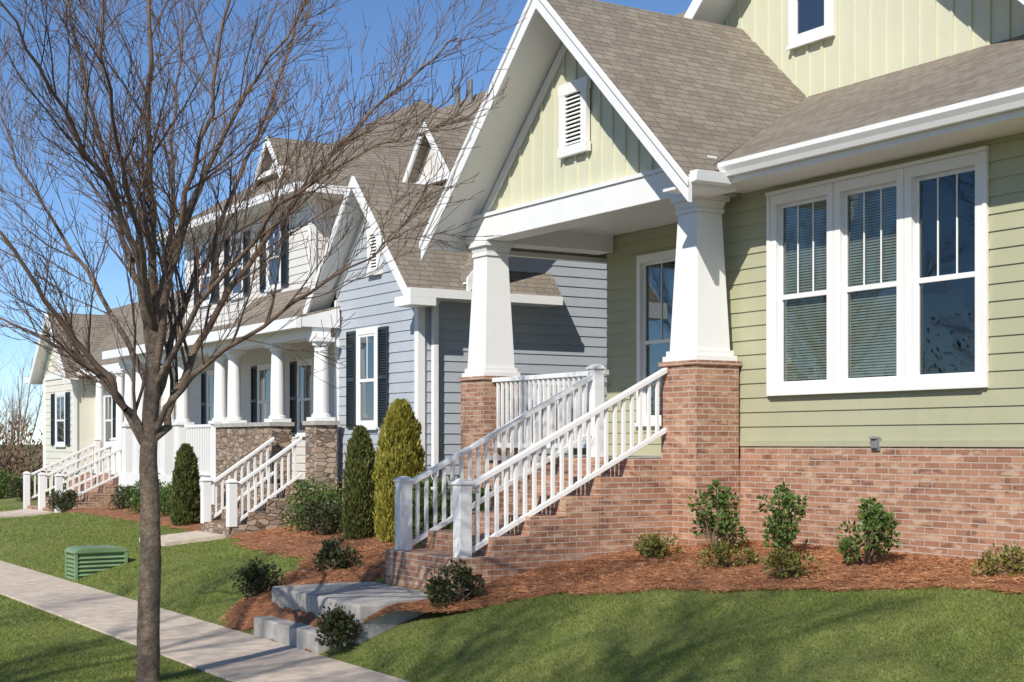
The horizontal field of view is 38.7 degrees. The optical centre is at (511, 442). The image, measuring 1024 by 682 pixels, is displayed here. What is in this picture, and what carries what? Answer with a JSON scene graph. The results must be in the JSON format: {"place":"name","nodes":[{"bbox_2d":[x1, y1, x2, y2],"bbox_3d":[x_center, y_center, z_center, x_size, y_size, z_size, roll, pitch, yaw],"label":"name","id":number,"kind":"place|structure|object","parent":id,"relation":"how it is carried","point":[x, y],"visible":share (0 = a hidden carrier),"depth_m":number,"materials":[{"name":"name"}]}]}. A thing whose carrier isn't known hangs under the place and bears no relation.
{"place":"outdoors","nodes":[
{"label":"outdoors","id":0,"kind":"place"},
{"bbox_2d":[0,561,409,681],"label":"pavement","id":1,"kind":"structure","parent":0,"point":[229,654],"depth_m":12.64,"materials":[{"name":"concrete"}]},
{"bbox_2d":[0,0,691,444],"label":"sky","id":2,"kind":"structure","parent":0,"point":[112,281],"materials":[{"name":"blue"}]},
{"bbox_2d":[0,445,1023,681],"bbox_3d":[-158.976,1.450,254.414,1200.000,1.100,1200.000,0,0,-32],"label":"ground","id":3,"kind":"structure","parent":0,"point":[6,500],"depth_m":10.10,"materials":[{"name":"green plant"}]},
{"bbox_2d":[0,468,15,497],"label":"boxwood shrub","id":4,"kind":"object","parent":3,"relation":"on","point":[4,483],"visible":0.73,"depth_m":36.00,"materials":[{"name":"green plant"}]},
{"bbox_2d":[0,330,42,474],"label":"bare wood","id":5,"kind":"object","parent":3,"relation":"on","point":[13,416],"visible":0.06,"depth_m":58.80,"materials":[{"name":"brown plant"}]},
{"bbox_2d":[5,476,37,500],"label":"boxwood shrub","id":6,"kind":"object","parent":3,"relation":"on","point":[16,483],"visible":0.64,"depth_m":34.48,"materials":[{"name":"green plant"}]},
{"bbox_2d":[0,417,43,475],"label":"undergrowth","id":7,"kind":"object","parent":3,"relation":"on","point":[31,463],"visible":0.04,"depth_m":56.71,"materials":[{"name":"plant"}]},
{"bbox_2d":[0,508,50,517],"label":"footpath","id":8,"kind":"structure","parent":3,"relation":"on","point":[20,513],"depth_m":29.18,"materials":[{"name":"concrete"}]},
{"bbox_2d":[33,473,65,499],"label":"boxwood shrub","id":9,"kind":"object","parent":3,"relation":"on","point":[52,490],"visible":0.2,"depth_m":32.82,"materials":[{"name":"green plant"}]},
{"bbox_2d":[64,545,127,580],"bbox_3d":[-5.201,1.550,18.240,0.669,0.500,0.470,0,0,-32],"label":"utility box","id":10,"kind":"object","parent":3,"relation":"on","point":[86,560],"visible":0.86,"depth_m":18.06,"materials":[{"name":"green metal"}]},
{"bbox_2d":[22,292,184,513],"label":"cream house","id":11,"kind":"structure","parent":3,"relation":"on","point":[82,444],"depth_m":33.75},
{"bbox_2d":[54,391,65,446],"bbox_3d":[-10.744,-0.544,34.711,0.095,1.312,0.901,0,0,-32],"label":"window","id":12,"kind":"structure","parent":11,"relation":"in","point":[59,396],"depth_m":34.73,"materials":[{"name":"white paint"}]},
{"bbox_2d":[103,392,112,446],"bbox_3d":[-9.165,-0.519,33.127,0.095,1.262,0.701,0,0,-32],"label":"window","id":13,"kind":"structure","parent":11,"relation":"in","point":[107,398],"depth_m":33.14,"materials":[{"name":"white paint"}]},
{"bbox_2d":[139,531,225,545],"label":"footpath","id":14,"kind":"structure","parent":3,"relation":"on","point":[182,538],"depth_m":19.77,"materials":[{"name":"concrete"}]},
{"bbox_2d":[0,0,525,681],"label":"street tree","id":15,"kind":"object","parent":3,"relation":"on","point":[154,304],"visible":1,"depth_m":10.29,"materials":[{"name":"brown plant"}]},
{"bbox_2d":[254,616,337,653],"bbox_3d":[-1.828,1.670,12.389,0.244,0.260,1.350,0,0,-32],"label":"landing","id":16,"kind":"object","parent":3,"relation":"on","point":[291,633],"visible":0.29,"depth_m":12.27,"materials":[{"name":"grey concrete"}]},
{"bbox_2d":[272,581,432,643],"bbox_3d":[-1.129,1.525,12.790,1.360,0.450,1.790,0,0,-32],"label":"landing","id":17,"kind":"object","parent":3,"relation":"on","point":[362,600],"visible":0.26,"depth_m":12.32,"materials":[{"name":"grey concrete"}]},
{"bbox_2d":[102,11,685,537],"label":"grey house","id":18,"kind":"structure","parent":3,"relation":"on","point":[260,427],"depth_m":20.26,"materials":[{"name":"blue"}]},
{"bbox_2d":[199,243,211,306],"bbox_3d":[-5.779,-3.159,27.519,0.095,1.182,0.641,0,0,-32],"label":"window","id":19,"kind":"structure","parent":18,"relation":"in","point":[204,253],"depth_m":27.51,"materials":[{"name":"white paint"}]},
{"bbox_2d":[206,370,213,423],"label":"window","id":20,"kind":"structure","parent":18,"relation":"in","point":[209,374],"depth_m":27.31,"materials":[{"name":"grey glass"}]},
{"bbox_2d":[230,231,244,299],"bbox_3d":[-4.931,-3.159,26.163,0.095,1.182,0.641,0,0,-32],"label":"window","id":21,"kind":"structure","parent":18,"relation":"in","point":[235,290],"depth_m":26.14,"materials":[{"name":"white paint"}]},
{"bbox_2d":[257,363,270,421],"bbox_3d":[-4.230,-0.725,25.067,0.068,1.250,0.640,0,0,-32],"label":"window","id":22,"kind":"structure","parent":18,"relation":"in","point":[263,370],"depth_m":25.12,"materials":[{"name":"white paint"}]},
{"bbox_2d":[264,222,281,291],"bbox_3d":[-4.030,-3.159,24.721,0.095,1.182,0.641,0,0,-32],"label":"window","id":23,"kind":"structure","parent":18,"relation":"in","point":[274,265],"depth_m":24.74,"materials":[{"name":"white paint"}]},
{"bbox_2d":[295,358,313,436],"bbox_3d":[-3.341,-0.719,23.618,0.095,1.262,0.641,0,0,-32],"label":"window","id":24,"kind":"structure","parent":18,"relation":"in","point":[304,377],"depth_m":23.67,"materials":[{"name":"grey glass"}]},
{"bbox_2d":[354,326,378,429],"bbox_3d":[-1.953,-0.859,19.698,0.095,1.382,0.641,0,0,-32],"label":"window","id":25,"kind":"structure","parent":18,"relation":"in","point":[366,338],"depth_m":19.69,"materials":[{"name":"white paint"}]},
{"bbox_2d":[64,505,1023,651],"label":"pine straw","id":26,"kind":"object","parent":3,"relation":"on","point":[904,563],"visible":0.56,"depth_m":11.74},
{"bbox_2d":[46,489,83,512],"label":"boxwood shrub","id":27,"kind":"object","parent":26,"relation":"on","point":[60,500],"visible":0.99,"depth_m":28.12,"materials":[{"name":"green plant"}]},
{"bbox_2d":[107,484,136,509],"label":"boxwood shrub","id":28,"kind":"object","parent":26,"relation":"on","point":[121,494],"visible":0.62,"depth_m":26.38,"materials":[{"name":"green plant"}]},
{"bbox_2d":[123,479,169,514],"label":"boxwood shrub","id":29,"kind":"object","parent":26,"relation":"on","point":[135,499],"visible":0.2,"depth_m":24.98,"materials":[{"name":"green plant"}]},
{"bbox_2d":[159,481,172,515],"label":"boxwood shrub","id":30,"kind":"object","parent":26,"relation":"on","point":[165,502],"visible":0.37,"depth_m":23.86,"materials":[{"name":"green plant"}]},
{"bbox_2d":[169,443,200,525],"bbox_3d":[-4.932,0.628,22.037,0.511,1.261,0.508,0,0,38],"label":"arborvitae","id":31,"kind":"object","parent":26,"relation":"on","point":[184,499],"visible":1,"depth_m":21.91,"materials":[{"name":"green plant"}]},
{"bbox_2d":[229,557,286,599],"bbox_3d":[-2.392,1.285,13.797,0.458,0.400,0.470,0,0,36],"label":"round shrub","id":32,"kind":"object","parent":26,"relation":"on","point":[256,578],"visible":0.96,"depth_m":13.75,"materials":[{"name":"green plant"}]},
{"bbox_2d":[279,476,342,531],"bbox_3d":[-2.582,0.839,19.468,1.018,0.794,0.812,0,0,39],"label":"boxwood shrub","id":33,"kind":"object","parent":26,"relation":"on","point":[326,495],"visible":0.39,"depth_m":19.41,"materials":[{"name":"green plant"}]},
{"bbox_2d":[294,499,342,535],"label":"boxwood shrub","id":34,"kind":"object","parent":26,"relation":"on","point":[312,518],"visible":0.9,"depth_m":18.68,"materials":[{"name":"green plant"}]},
{"bbox_2d":[311,534,362,570],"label":"round shrub","id":35,"kind":"object","parent":26,"relation":"on","point":[335,556],"visible":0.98,"depth_m":14.47,"materials":[{"name":"green plant"}]},
{"bbox_2d":[315,603,363,647],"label":"round shrub","id":36,"kind":"object","parent":26,"relation":"on","point":[336,625],"visible":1,"depth_m":11.53,"materials":[{"name":"green plant"}]},
{"bbox_2d":[340,424,376,539],"bbox_3d":[-1.827,0.479,17.544,0.494,1.401,0.490,0,0,-34],"label":"arborvitae","id":37,"kind":"object","parent":26,"relation":"on","point":[357,521],"visible":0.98,"depth_m":17.42,"materials":[{"name":"green plant"}]},
{"bbox_2d":[371,398,430,542],"bbox_3d":[-1.256,0.311,16.658,0.706,1.651,0.710,0,0,-10],"label":"arborvitae","id":38,"kind":"object","parent":26,"relation":"on","point":[400,452],"visible":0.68,"depth_m":16.47,"materials":[{"name":"green plant"}]},
{"bbox_2d":[394,473,474,546],"bbox_3d":[-0.756,0.721,15.165,0.893,0.873,1.120,0,0,6],"label":"boxwood shrub","id":39,"kind":"object","parent":26,"relation":"on","point":[430,503],"visible":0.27,"depth_m":15.00,"materials":[{"name":"green plant"}]},
{"bbox_2d":[424,558,485,608],"bbox_3d":[-0.465,1.144,11.892,0.544,0.414,0.418,0,0,-21],"label":"round shrub","id":40,"kind":"object","parent":26,"relation":"on","point":[437,588],"visible":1,"depth_m":11.81,"materials":[{"name":"green plant"}]},
{"bbox_2d":[438,483,492,528],"bbox_3d":[-0.335,0.754,14.634,0.917,0.714,0.730,0,0,-24],"label":"boxwood shrub","id":41,"kind":"object","parent":26,"relation":"on","point":[482,506],"visible":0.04,"depth_m":14.59,"materials":[{"name":"green plant"}]},
{"bbox_2d":[632,529,681,559],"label":"shrub","id":42,"kind":"object","parent":26,"relation":"on","point":[649,547],"visible":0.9,"depth_m":12.62,"materials":[{"name":"green plant"}]},
{"bbox_2d":[687,478,749,551],"bbox_3d":[1.764,0.649,12.684,0.523,0.675,0.467,0,0,37],"label":"holly shrub","id":43,"kind":"object","parent":26,"relation":"on","point":[725,524],"visible":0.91,"depth_m":12.67,"materials":[{"name":"green plant"}]},
{"bbox_2d":[697,538,762,568],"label":"shrub","id":44,"kind":"object","parent":26,"relation":"on","point":[722,557],"visible":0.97,"depth_m":11.76,"materials":[{"name":"green plant"}]},
{"bbox_2d":[756,481,806,556],"bbox_3d":[2.238,0.650,12.109,0.407,0.665,0.538,0,0,-2],"label":"holly shrub","id":45,"kind":"object","parent":26,"relation":"on","point":[782,533],"visible":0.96,"depth_m":11.99,"materials":[{"name":"green plant"}]},
{"bbox_2d":[762,544,822,578],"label":"shrub","id":46,"kind":"object","parent":26,"relation":"on","point":[792,564],"visible":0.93,"depth_m":10.96,"materials":[{"name":"green plant"}]},
{"bbox_2d":[835,497,902,564],"bbox_3d":[2.752,0.700,11.337,0.497,0.559,0.493,0,0,-31],"label":"holly shrub","id":47,"kind":"object","parent":26,"relation":"on","point":[874,516],"visible":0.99,"depth_m":11.25,"materials":[{"name":"green plant"}]},
{"bbox_2d":[970,541,1023,577],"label":"shrub","id":48,"kind":"object","parent":26,"relation":"on","point":[1006,559],"visible":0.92,"depth_m":10.36,"materials":[{"name":"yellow plant"}]},
{"bbox_2d":[385,0,1023,590],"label":"green house","id":49,"kind":"structure","parent":3,"relation":"on","point":[797,226],"depth_m":13.32,"materials":[{"name":"red brick"}]},
{"bbox_2d":[634,249,675,426],"bbox_3d":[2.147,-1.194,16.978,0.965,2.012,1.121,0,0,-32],"label":"window","id":50,"kind":"structure","parent":49,"relation":"in","point":[655,272],"depth_m":17.24,"materials":[{"name":"glass"}]},
{"bbox_2d":[768,183,832,395],"bbox_3d":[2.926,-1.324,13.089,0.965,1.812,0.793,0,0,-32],"label":"window","id":51,"kind":"structure","parent":49,"relation":"in","point":[801,221],"depth_m":13.01,"materials":[{"name":"white paint"}]},
{"bbox_2d":[786,0,834,49],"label":"window","id":52,"kind":"structure","parent":49,"relation":"in","point":[809,21],"depth_m":15.26,"materials":[{"name":"white paint"}]},
{"bbox_2d":[831,168,903,393],"bbox_3d":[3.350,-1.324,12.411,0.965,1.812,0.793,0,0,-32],"label":"window","id":53,"kind":"structure","parent":49,"relation":"in","point":[868,211],"depth_m":12.32,"materials":[{"name":"white paint"}]},
{"bbox_2d":[902,151,981,390],"bbox_3d":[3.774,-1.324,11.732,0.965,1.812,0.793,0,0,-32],"label":"window","id":54,"kind":"structure","parent":49,"relation":"in","point":[943,198],"depth_m":11.88,"materials":[{"name":"white paint"}]}
]}

